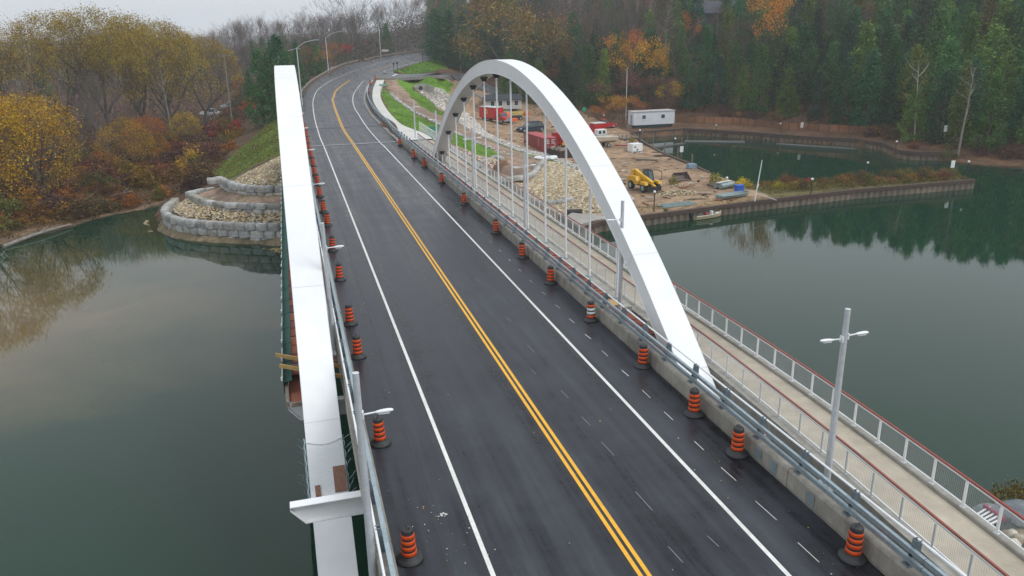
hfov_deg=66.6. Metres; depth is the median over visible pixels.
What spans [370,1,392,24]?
bare tree
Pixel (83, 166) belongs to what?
shrub
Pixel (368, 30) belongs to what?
bare tree
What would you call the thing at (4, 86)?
bare tree
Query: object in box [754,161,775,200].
leaning pole
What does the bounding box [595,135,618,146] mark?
laid up boat
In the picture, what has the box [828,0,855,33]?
cedar tree
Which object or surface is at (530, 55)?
cedar tree
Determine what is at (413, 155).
traffic drum
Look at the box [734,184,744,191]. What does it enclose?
blue bin
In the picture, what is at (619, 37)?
cedar tree
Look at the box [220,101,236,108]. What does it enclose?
parked car
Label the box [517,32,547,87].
cedar tree
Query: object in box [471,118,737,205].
yard debris
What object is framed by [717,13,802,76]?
bare tree
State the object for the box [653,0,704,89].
bare tree
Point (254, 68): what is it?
cedar tree
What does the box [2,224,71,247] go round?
fallen log
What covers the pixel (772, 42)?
cedar tree
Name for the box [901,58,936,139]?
pale trunk tree
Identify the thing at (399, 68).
road shoulder
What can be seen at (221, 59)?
willow tree
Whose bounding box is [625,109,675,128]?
office trailer
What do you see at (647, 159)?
plank stack
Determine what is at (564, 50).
autumn tree
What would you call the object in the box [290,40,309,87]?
cedar tree
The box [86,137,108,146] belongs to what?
shrub
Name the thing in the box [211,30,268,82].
bare tree
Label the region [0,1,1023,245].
ground
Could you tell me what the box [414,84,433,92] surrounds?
culvert
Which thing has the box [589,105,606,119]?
autumn tree
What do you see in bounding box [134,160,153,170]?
shrub
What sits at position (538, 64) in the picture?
cedar tree
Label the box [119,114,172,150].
yellow tree
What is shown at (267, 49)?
cedar tree
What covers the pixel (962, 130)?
pale trunk tree
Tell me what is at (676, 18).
cedar tree
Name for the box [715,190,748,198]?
rowing boat
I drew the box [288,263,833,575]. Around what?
bridge
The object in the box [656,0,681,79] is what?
pale trunk tree
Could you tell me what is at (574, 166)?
rubble
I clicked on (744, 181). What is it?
shrub
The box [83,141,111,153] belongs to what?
shrub
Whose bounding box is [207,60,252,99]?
bare tree
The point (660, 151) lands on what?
sheet pile wall
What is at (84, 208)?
shrub
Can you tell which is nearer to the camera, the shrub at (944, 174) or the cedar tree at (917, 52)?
the shrub at (944, 174)
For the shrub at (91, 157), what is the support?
on the ground at (618, 153)
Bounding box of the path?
[372,80,432,139]
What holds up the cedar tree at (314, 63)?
on the ground at (618, 153)
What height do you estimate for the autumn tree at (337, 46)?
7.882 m
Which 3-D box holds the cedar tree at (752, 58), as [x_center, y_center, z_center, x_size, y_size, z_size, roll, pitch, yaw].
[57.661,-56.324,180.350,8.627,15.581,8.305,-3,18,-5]
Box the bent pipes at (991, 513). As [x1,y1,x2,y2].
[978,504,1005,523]
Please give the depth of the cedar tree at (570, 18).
217.42 m
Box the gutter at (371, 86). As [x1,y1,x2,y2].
[365,81,397,140]
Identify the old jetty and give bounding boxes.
[618,134,636,140]
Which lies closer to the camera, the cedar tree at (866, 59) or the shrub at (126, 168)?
the shrub at (126, 168)
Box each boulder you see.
[973,503,1003,521]
[995,499,1023,523]
[1011,516,1023,528]
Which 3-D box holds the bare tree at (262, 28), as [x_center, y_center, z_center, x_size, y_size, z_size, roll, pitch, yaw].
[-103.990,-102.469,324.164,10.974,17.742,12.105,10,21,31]
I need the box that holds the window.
[514,100,518,105]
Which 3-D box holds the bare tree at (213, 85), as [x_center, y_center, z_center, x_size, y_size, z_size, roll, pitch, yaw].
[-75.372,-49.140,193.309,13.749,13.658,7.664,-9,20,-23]
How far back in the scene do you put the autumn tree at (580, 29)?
223.53 m
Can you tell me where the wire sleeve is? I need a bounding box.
[297,434,353,498]
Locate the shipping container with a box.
[524,131,557,151]
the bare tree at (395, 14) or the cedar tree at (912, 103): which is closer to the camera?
the cedar tree at (912, 103)
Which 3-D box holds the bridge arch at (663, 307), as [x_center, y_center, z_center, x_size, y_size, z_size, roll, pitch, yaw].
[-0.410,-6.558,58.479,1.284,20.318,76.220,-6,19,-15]
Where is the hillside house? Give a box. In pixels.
[693,0,742,35]
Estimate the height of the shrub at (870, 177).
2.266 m
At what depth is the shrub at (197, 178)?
105.15 m
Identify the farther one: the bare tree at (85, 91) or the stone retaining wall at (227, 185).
the bare tree at (85, 91)
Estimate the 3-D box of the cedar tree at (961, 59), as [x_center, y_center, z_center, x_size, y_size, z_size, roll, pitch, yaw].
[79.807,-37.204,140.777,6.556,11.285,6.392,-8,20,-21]
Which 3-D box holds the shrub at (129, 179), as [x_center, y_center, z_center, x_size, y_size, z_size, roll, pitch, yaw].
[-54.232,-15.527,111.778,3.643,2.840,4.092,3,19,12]
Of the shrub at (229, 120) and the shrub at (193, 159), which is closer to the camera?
the shrub at (193, 159)
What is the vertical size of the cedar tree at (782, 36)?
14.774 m
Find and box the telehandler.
[628,168,663,192]
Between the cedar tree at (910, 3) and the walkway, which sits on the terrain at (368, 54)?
the cedar tree at (910, 3)
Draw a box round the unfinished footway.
[281,171,337,406]
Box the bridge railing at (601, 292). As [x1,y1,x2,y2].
[410,142,670,357]
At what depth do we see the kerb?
129.33 m
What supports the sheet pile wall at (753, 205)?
on the ground at (618, 153)
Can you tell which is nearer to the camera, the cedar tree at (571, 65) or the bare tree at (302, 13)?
the cedar tree at (571, 65)
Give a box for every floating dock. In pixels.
[650,142,685,147]
[684,135,744,143]
[776,138,857,149]
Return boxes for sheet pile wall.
[558,214,600,236]
[591,175,975,231]
[630,128,710,172]
[683,128,941,160]
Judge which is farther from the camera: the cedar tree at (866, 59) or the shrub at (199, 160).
the cedar tree at (866, 59)
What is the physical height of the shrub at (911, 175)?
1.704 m
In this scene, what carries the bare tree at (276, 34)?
on the ground at (618, 153)
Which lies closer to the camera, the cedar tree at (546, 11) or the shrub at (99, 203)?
the shrub at (99, 203)
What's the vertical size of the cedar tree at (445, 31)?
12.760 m
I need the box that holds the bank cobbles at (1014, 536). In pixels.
[1002,527,1023,545]
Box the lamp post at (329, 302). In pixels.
[320,223,343,350]
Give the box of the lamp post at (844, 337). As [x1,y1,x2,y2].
[819,308,868,486]
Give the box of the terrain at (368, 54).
[0,0,1023,547]
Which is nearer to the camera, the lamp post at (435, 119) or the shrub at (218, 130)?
the lamp post at (435, 119)
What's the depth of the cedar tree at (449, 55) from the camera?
232.24 m
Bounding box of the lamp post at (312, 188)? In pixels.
[309,166,324,231]
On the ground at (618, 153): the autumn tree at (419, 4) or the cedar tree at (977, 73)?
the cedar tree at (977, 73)
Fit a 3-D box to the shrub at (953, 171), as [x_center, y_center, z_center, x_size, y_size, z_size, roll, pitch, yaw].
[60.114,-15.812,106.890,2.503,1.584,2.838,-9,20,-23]
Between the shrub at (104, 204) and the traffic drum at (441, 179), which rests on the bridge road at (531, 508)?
the traffic drum at (441, 179)
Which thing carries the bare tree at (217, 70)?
on the ground at (618, 153)
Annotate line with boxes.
[313,54,495,575]
[332,80,642,575]
[333,81,651,575]
[352,81,791,575]
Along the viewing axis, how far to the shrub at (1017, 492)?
34.13 m
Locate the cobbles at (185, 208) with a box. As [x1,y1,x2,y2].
[173,198,281,222]
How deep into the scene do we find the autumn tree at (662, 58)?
182.81 m
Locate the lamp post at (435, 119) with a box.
[428,111,438,162]
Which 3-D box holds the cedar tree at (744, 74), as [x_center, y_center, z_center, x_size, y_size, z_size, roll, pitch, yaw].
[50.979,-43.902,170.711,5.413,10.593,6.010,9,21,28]
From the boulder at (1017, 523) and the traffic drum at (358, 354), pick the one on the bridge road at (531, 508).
the traffic drum at (358, 354)
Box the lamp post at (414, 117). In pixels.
[408,100,419,137]
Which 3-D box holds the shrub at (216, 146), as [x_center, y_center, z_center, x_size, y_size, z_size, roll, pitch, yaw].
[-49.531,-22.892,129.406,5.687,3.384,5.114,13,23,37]
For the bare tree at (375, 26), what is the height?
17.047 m
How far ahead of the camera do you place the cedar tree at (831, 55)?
157.28 m
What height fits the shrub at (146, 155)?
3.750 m
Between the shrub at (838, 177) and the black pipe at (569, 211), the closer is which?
the black pipe at (569, 211)
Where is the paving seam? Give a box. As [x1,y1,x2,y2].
[317,153,451,575]
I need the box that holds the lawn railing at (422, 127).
[419,122,435,138]
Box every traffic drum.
[311,156,316,166]
[312,165,318,175]
[315,174,319,184]
[316,184,323,197]
[319,200,326,212]
[324,211,331,226]
[328,234,337,251]
[334,262,345,281]
[344,304,357,326]
[351,334,366,359]
[370,415,390,448]
[396,525,423,567]
[411,149,416,158]
[421,157,427,167]
[438,173,444,183]
[460,191,468,204]
[491,218,500,233]
[516,242,527,258]
[544,265,556,284]
[583,300,598,322]
[634,343,651,369]
[684,387,703,418]
[725,424,748,459]
[837,522,867,566]
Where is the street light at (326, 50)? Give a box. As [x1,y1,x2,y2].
[325,31,341,72]
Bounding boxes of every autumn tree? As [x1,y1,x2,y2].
[290,45,321,80]
[315,47,335,69]
[321,41,343,66]
[336,42,352,62]
[409,0,438,12]
[443,0,575,102]
[452,0,535,93]
[464,1,496,27]
[543,52,579,84]
[548,35,598,81]
[563,22,590,42]
[586,66,645,111]
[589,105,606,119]
[593,32,632,73]
[599,94,633,120]
[601,92,647,123]
[607,36,668,97]
[621,26,650,69]
[629,73,676,108]
[643,40,672,97]
[654,81,688,109]
[681,10,701,53]
[745,0,795,90]
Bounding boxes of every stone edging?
[471,155,504,166]
[495,159,546,181]
[536,197,573,204]
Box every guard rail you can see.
[300,60,357,97]
[364,50,425,59]
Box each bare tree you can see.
[0,53,40,93]
[0,68,36,133]
[1,72,114,160]
[5,69,40,101]
[16,38,73,89]
[19,92,73,166]
[37,94,90,149]
[43,52,93,136]
[44,44,77,111]
[44,118,91,187]
[48,61,113,116]
[48,68,139,137]
[63,64,125,153]
[63,69,112,131]
[78,85,127,151]
[103,64,127,118]
[110,82,139,124]
[111,62,165,133]
[120,86,160,125]
[167,81,196,128]
[177,84,228,124]
[185,65,231,115]
[195,23,236,67]
[201,28,224,56]
[201,32,251,85]
[203,29,240,67]
[205,63,223,102]
[207,40,243,87]
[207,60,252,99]
[208,19,243,49]
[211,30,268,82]
[212,65,235,102]
[216,25,250,69]
[217,67,238,102]
[218,41,252,98]
[219,24,259,58]
[221,19,252,51]
[222,20,248,71]
[229,12,282,45]
[229,18,255,56]
[230,17,256,49]
[231,27,267,53]
[242,21,272,38]
[246,14,278,38]
[254,22,299,51]
[254,26,304,63]
[258,23,283,45]
[267,11,296,46]
[274,39,317,65]
[275,20,299,39]
[278,16,324,42]
[281,15,326,67]
[281,28,315,65]
[288,15,351,56]
[289,7,318,39]
[289,10,340,49]
[290,27,323,67]
[295,13,342,60]
[302,0,377,60]
[306,3,357,64]
[308,12,331,43]
[310,13,329,44]
[312,11,363,62]
[313,15,353,43]
[314,22,339,68]
[320,0,383,61]
[320,5,345,42]
[321,18,352,65]
[328,11,364,60]
[329,18,355,65]
[347,5,389,52]
[349,16,370,51]
[351,13,387,58]
[353,10,386,58]
[368,1,399,48]
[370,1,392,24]
[372,7,395,53]
[378,0,414,33]
[382,0,421,53]
[382,1,407,31]
[383,0,429,42]
[402,0,442,48]
[402,7,420,37]
[410,0,435,26]
[413,1,444,21]
[533,3,582,33]
[542,7,612,63]
[558,6,585,25]
[567,10,608,45]
[583,0,638,48]
[590,0,625,52]
[599,1,649,54]
[605,0,660,41]
[606,0,644,54]
[618,20,639,63]
[623,0,658,48]
[624,10,662,60]
[625,1,670,37]
[638,30,687,76]
[640,5,669,44]
[645,0,670,18]
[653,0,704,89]
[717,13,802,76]
[787,0,828,36]
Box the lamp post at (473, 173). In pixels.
[463,128,480,192]
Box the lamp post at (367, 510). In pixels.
[352,371,393,575]
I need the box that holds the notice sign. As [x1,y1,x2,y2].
[951,160,955,168]
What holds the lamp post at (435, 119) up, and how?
on the bridge railing at (601, 292)
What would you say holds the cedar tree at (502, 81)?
on the ground at (618, 153)
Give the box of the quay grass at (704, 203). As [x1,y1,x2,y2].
[636,195,776,211]
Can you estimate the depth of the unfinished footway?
36.30 m
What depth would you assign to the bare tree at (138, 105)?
157.30 m
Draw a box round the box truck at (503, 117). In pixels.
[479,106,512,123]
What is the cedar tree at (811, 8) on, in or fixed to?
on the ground at (618, 153)
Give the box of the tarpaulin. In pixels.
[533,155,556,159]
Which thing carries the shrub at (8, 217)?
on the ground at (618, 153)
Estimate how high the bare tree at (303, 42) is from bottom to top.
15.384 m
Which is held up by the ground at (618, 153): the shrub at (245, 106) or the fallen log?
the shrub at (245, 106)
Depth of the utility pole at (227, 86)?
159.82 m
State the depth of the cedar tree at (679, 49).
194.69 m
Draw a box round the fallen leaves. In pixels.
[388,209,857,574]
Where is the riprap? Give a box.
[143,220,281,252]
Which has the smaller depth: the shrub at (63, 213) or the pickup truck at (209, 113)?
the shrub at (63, 213)
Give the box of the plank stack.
[635,158,657,160]
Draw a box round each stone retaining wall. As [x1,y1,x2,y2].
[160,198,281,240]
[185,187,281,214]
[215,176,280,195]
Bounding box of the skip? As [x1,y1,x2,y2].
[547,146,572,157]
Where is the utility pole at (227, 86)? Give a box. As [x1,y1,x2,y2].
[218,53,232,120]
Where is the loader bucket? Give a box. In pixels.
[672,172,690,180]
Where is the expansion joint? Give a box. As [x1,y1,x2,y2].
[318,141,397,145]
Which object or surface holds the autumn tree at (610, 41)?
on the ground at (618, 153)
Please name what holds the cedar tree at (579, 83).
on the ground at (618, 153)
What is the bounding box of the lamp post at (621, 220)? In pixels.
[606,200,623,309]
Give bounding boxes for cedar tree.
[35,71,56,98]
[242,49,276,128]
[242,70,254,91]
[248,40,254,66]
[255,37,267,71]
[256,53,277,118]
[257,34,305,105]
[259,45,278,108]
[283,49,298,86]
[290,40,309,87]
[302,39,317,74]
[307,45,317,75]
[308,45,323,75]
[310,45,325,76]
[334,33,349,62]
[379,23,395,53]
[418,6,444,56]
[421,0,433,29]
[422,13,437,48]
[425,14,451,61]
[427,12,451,59]
[435,22,457,65]
[437,6,461,61]
[439,0,447,18]
[441,31,462,68]
[446,0,459,31]
[449,28,472,68]
[450,8,478,64]
[464,11,489,60]
[465,44,478,70]
[472,24,497,63]
[479,24,501,61]
[491,15,504,59]
[493,30,515,59]
[495,37,522,91]
[498,49,518,93]
[514,47,541,98]
[516,60,528,100]
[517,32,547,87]
[529,57,546,104]
[532,0,553,19]
[533,33,544,65]
[539,18,560,75]
[544,44,556,82]
[546,48,564,93]
[553,33,572,80]
[555,54,572,99]
[559,48,591,100]
[562,45,579,90]
[564,8,585,51]
[569,22,590,72]
[573,44,601,107]
[574,32,614,96]
[574,45,592,88]
[575,61,590,105]
[589,48,614,103]
[591,18,605,67]
[602,43,626,99]
[609,1,632,42]
[610,29,630,77]
[610,33,630,89]
[627,49,647,105]
[627,61,651,94]
[630,26,669,97]
[637,7,660,72]
[656,30,672,78]
[664,0,686,48]
[668,0,691,63]
[669,0,692,46]
[669,0,693,25]
[671,22,689,75]
[674,53,695,99]
[678,45,712,110]
[683,0,707,52]
[696,24,715,95]
[697,53,733,107]
[702,34,722,80]
[713,0,734,38]
[713,18,733,62]
[716,4,737,48]
[717,5,740,68]
[731,64,754,110]
[732,0,750,41]
[735,0,758,53]
[737,5,772,71]
[741,42,774,114]
[745,0,768,39]
[746,9,777,73]
[762,41,804,106]
[763,9,779,70]
[770,4,788,55]
[770,25,806,92]
[771,0,793,46]
[772,67,803,119]
[777,21,825,103]
[785,0,794,20]
[786,0,806,28]
[786,0,827,63]
[788,16,804,73]
[806,69,826,121]
[810,40,843,108]
[819,34,835,85]
[823,44,843,100]
[825,56,861,124]
[826,20,858,84]
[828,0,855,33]
[839,21,878,96]
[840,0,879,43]
[840,26,883,95]
[842,5,862,63]
[843,49,888,125]
[847,46,889,118]
[856,0,903,86]
[858,0,889,31]
[872,61,901,134]
[876,0,910,45]
[876,33,906,95]
[882,23,909,72]
[884,50,915,115]
[886,14,918,76]
[887,24,931,100]
[890,42,931,117]
[894,0,910,35]
[894,83,930,142]
[900,9,912,37]
[902,0,923,22]
[912,0,941,55]
[912,2,955,92]
[916,33,964,126]
[916,69,955,143]
[924,0,964,46]
[934,5,962,69]
[936,50,965,107]
[937,55,994,128]
[937,59,976,148]
[945,0,972,31]
[950,11,983,99]
[951,22,1022,110]
[952,1,979,53]
[963,0,981,17]
[964,69,1013,152]
[971,0,999,65]
[977,50,1022,132]
[978,5,1023,90]
[979,0,1019,76]
[980,0,1023,52]
[993,0,1023,45]
[995,44,1023,122]
[1002,70,1023,140]
[1014,116,1023,144]
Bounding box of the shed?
[482,94,522,108]
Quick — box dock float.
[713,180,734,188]
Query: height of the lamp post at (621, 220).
5.612 m
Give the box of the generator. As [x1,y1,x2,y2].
[595,129,606,135]
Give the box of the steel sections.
[658,201,695,207]
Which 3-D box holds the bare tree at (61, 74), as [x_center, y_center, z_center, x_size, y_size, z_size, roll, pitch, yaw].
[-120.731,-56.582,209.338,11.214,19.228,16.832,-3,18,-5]
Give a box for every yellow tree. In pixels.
[0,83,91,196]
[0,92,46,196]
[0,94,71,183]
[89,113,163,174]
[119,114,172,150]
[167,111,202,143]
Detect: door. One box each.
[546,139,550,151]
[551,138,556,146]
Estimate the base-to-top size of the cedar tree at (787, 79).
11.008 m
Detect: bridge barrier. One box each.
[313,187,398,575]
[399,131,966,575]
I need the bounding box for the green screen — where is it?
[427,125,437,138]
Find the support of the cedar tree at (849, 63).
on the ground at (618, 153)
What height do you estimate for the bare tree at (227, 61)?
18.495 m
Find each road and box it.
[301,53,431,145]
[307,142,884,575]
[378,72,509,109]
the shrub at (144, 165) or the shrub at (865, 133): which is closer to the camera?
the shrub at (144, 165)
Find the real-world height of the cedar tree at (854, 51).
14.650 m
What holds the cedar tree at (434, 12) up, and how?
on the ground at (618, 153)
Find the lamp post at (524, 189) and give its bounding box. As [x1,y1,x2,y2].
[513,153,535,229]
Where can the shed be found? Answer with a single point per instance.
(503, 101)
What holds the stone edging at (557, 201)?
on the cobble slope
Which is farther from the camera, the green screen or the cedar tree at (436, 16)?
the cedar tree at (436, 16)
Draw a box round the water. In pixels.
[0,135,1023,575]
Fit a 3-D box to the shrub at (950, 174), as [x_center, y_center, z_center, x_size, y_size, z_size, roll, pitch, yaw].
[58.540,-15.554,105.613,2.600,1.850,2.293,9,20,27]
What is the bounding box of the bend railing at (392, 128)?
[367,88,400,137]
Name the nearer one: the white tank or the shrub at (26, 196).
the shrub at (26, 196)
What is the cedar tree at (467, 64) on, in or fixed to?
on the ground at (618, 153)
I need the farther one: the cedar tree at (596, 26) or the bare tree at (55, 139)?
the cedar tree at (596, 26)
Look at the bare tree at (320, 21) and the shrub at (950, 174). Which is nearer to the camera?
the shrub at (950, 174)
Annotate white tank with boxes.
[627,142,642,152]
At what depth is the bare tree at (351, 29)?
250.53 m
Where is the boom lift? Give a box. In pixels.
[507,111,528,119]
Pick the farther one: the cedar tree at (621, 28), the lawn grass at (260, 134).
the cedar tree at (621, 28)
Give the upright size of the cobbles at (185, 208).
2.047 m
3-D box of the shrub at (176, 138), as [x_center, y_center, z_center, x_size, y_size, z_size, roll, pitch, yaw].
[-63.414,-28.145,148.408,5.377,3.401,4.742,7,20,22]
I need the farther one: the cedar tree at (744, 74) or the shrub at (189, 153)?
the cedar tree at (744, 74)
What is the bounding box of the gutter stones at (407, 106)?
[389,93,509,154]
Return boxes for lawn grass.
[213,119,279,178]
[382,93,495,157]
[398,59,449,73]
[399,76,454,114]
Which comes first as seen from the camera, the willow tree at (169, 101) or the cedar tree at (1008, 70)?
the cedar tree at (1008, 70)
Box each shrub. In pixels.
[0,158,32,174]
[0,178,33,198]
[0,192,26,215]
[0,213,22,235]
[1,173,48,203]
[1,174,57,200]
[1,211,16,222]
[2,209,25,220]
[6,185,46,209]
[7,214,35,227]
[8,221,24,229]
[10,151,38,163]
[19,201,49,217]
[22,155,55,174]
[27,199,45,208]
[30,192,79,215]
[30,214,52,223]
[32,212,47,220]
[41,200,86,218]
[42,148,61,159]
[48,176,81,195]
[50,160,77,175]
[50,208,70,220]
[51,139,84,154]
[51,186,84,202]
[62,142,91,161]
[62,195,104,222]
[68,157,89,170]
[68,163,103,180]
[69,169,96,183]
[72,160,98,174]
[75,168,126,192]
[77,154,98,167]
[82,156,124,182]
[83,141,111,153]
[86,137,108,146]
[86,198,113,211]
[87,153,109,169]
[88,149,115,160]
[90,200,118,214]
[91,154,124,166]
[91,180,127,195]
[97,173,120,184]
[99,138,118,151]
[106,190,125,205]
[108,199,122,210]
[110,142,135,156]
[111,157,141,175]
[119,191,144,204]
[120,151,144,169]
[120,171,142,186]
[121,191,142,208]
[123,160,176,188]
[133,134,164,150]
[134,150,154,162]
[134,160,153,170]
[143,155,171,168]
[149,184,167,200]
[150,162,169,173]
[150,162,188,183]
[151,143,174,153]
[153,184,174,198]
[157,135,174,145]
[158,151,172,160]
[160,124,178,140]
[161,142,191,163]
[165,134,190,143]
[169,158,194,178]
[170,140,187,152]
[171,139,195,149]
[171,143,210,166]
[175,125,201,135]
[176,174,199,193]
[177,138,216,160]
[178,158,217,187]
[184,156,214,172]
[186,154,210,166]
[187,129,220,143]
[187,170,218,187]
[190,132,215,145]
[194,139,228,157]
[197,120,219,133]
[199,122,220,136]
[203,140,226,152]
[203,151,222,162]
[209,121,229,137]
[213,132,233,142]
[216,134,235,148]
[220,139,239,151]
[224,117,240,125]
[224,124,238,133]
[226,128,243,137]
[229,120,242,126]
[232,125,246,132]
[241,96,256,109]
[573,100,582,108]
[593,101,605,108]
[628,136,636,142]
[648,99,665,109]
[668,176,678,184]
[707,172,725,184]
[717,109,731,116]
[733,110,741,115]
[733,176,752,188]
[737,108,758,119]
[766,107,784,119]
[770,180,786,188]
[780,171,796,183]
[787,180,800,188]
[795,179,810,189]
[814,176,828,184]
[833,174,848,183]
[841,172,855,180]
[855,168,866,178]
[855,177,868,186]
[857,171,877,183]
[863,127,878,137]
[868,123,889,135]
[876,125,904,140]
[877,167,893,176]
[883,176,896,182]
[885,173,900,179]
[895,171,908,176]
[898,169,912,173]
[905,171,921,182]
[906,142,921,148]
[914,165,934,172]
[914,169,929,180]
[928,171,944,180]
[936,170,950,179]
[937,167,954,179]
[941,147,961,160]
[945,167,959,177]
[968,142,989,156]
[983,475,1023,524]
[993,144,1022,159]
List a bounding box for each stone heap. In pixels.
[656,190,697,196]
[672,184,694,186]
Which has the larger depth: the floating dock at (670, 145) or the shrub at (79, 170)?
the floating dock at (670, 145)
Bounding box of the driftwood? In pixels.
[684,197,707,199]
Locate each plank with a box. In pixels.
[275,353,339,367]
[279,364,341,378]
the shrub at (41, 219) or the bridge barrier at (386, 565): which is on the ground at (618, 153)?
the shrub at (41, 219)
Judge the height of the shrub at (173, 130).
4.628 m
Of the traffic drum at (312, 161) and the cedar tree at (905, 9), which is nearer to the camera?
the traffic drum at (312, 161)
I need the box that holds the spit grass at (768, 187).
[745,170,967,193]
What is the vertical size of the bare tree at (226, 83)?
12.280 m
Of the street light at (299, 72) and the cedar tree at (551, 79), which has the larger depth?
the cedar tree at (551, 79)
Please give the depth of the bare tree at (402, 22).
294.25 m
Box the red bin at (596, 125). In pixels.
[589,122,605,134]
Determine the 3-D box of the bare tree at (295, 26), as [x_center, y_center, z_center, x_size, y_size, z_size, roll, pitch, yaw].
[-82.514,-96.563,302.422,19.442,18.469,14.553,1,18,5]
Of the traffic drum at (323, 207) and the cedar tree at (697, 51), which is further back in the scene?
the cedar tree at (697, 51)
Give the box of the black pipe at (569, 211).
[567,209,582,214]
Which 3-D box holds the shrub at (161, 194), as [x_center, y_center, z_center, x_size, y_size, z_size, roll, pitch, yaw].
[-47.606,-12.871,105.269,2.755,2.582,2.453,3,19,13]
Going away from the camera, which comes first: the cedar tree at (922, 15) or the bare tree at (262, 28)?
the cedar tree at (922, 15)
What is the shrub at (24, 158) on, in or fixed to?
on the ground at (618, 153)
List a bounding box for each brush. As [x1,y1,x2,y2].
[150,0,590,97]
[228,67,309,110]
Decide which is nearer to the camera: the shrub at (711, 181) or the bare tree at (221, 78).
the shrub at (711, 181)
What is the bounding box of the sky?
[0,0,470,92]
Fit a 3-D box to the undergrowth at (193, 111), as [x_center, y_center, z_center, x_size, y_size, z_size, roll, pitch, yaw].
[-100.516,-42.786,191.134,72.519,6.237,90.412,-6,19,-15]
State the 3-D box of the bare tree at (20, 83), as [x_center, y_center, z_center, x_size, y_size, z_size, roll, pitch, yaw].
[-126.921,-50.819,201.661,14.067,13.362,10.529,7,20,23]
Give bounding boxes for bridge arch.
[274,65,358,575]
[432,59,719,398]
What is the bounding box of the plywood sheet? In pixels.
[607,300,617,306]
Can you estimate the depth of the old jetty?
149.57 m
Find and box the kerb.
[364,79,397,140]
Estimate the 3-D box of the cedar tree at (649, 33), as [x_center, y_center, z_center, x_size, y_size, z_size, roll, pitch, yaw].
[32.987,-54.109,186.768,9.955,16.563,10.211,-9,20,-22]
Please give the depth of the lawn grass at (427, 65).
223.00 m
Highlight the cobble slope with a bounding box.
[514,162,601,213]
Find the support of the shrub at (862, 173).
on the ground at (618, 153)
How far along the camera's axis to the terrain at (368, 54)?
299.10 m
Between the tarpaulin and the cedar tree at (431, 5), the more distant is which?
the cedar tree at (431, 5)
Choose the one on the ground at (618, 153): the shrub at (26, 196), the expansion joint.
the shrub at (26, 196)
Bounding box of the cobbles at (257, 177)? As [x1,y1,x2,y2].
[235,156,280,184]
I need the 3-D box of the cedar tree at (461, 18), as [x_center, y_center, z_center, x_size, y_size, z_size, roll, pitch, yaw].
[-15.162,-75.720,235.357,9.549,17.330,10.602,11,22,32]
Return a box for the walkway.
[414,139,1023,575]
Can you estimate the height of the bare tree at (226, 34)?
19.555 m
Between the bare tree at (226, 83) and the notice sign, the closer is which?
the notice sign
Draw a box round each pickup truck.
[200,108,221,115]
[516,121,543,132]
[599,119,616,127]
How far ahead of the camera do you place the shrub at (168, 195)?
105.57 m
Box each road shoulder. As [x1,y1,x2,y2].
[376,76,507,111]
[377,60,429,77]
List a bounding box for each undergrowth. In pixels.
[0,92,252,150]
[0,117,239,238]
[501,1,1023,146]
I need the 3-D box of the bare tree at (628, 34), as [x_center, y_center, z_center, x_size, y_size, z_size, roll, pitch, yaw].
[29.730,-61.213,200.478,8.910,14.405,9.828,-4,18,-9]
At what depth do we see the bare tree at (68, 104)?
137.84 m
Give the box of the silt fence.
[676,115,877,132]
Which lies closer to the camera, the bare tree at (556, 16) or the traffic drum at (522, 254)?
the traffic drum at (522, 254)
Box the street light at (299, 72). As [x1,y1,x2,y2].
[296,39,318,105]
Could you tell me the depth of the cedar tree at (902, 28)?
160.15 m
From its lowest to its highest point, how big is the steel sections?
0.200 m
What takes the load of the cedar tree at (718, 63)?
on the ground at (618, 153)
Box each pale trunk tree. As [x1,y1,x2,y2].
[144,49,174,129]
[453,30,464,71]
[570,2,591,39]
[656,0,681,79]
[711,4,723,50]
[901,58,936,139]
[953,65,994,156]
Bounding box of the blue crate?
[686,163,696,168]
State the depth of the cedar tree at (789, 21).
190.44 m
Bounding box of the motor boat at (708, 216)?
[689,210,720,219]
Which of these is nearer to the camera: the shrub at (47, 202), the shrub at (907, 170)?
the shrub at (47, 202)
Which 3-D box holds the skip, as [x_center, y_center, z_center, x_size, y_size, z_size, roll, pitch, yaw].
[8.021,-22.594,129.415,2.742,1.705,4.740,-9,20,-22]
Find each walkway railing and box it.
[417,133,1008,575]
[433,132,1023,550]
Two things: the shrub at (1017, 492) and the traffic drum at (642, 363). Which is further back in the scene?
the shrub at (1017, 492)
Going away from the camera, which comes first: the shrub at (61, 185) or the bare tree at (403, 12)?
the shrub at (61, 185)
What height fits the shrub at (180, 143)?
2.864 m
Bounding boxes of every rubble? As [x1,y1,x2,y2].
[419,88,495,140]
[452,145,496,172]
[475,126,634,199]
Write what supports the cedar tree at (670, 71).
on the ground at (618, 153)
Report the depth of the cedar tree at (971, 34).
142.17 m
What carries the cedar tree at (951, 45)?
on the ground at (618, 153)
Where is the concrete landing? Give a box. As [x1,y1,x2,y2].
[567,213,604,226]
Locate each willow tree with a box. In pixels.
[0,15,73,137]
[0,45,25,101]
[1,9,111,132]
[16,1,158,134]
[75,11,177,118]
[84,9,179,133]
[102,15,215,129]
[118,19,204,115]
[155,29,244,122]
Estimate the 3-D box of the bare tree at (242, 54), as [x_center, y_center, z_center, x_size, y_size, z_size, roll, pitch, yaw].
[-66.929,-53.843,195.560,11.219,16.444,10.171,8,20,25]
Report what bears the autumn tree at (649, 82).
on the ground at (618, 153)
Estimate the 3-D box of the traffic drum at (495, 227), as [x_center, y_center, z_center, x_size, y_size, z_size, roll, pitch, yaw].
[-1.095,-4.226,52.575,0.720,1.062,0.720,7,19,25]
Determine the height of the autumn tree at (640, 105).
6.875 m
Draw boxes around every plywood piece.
[315,485,320,496]
[333,465,347,491]

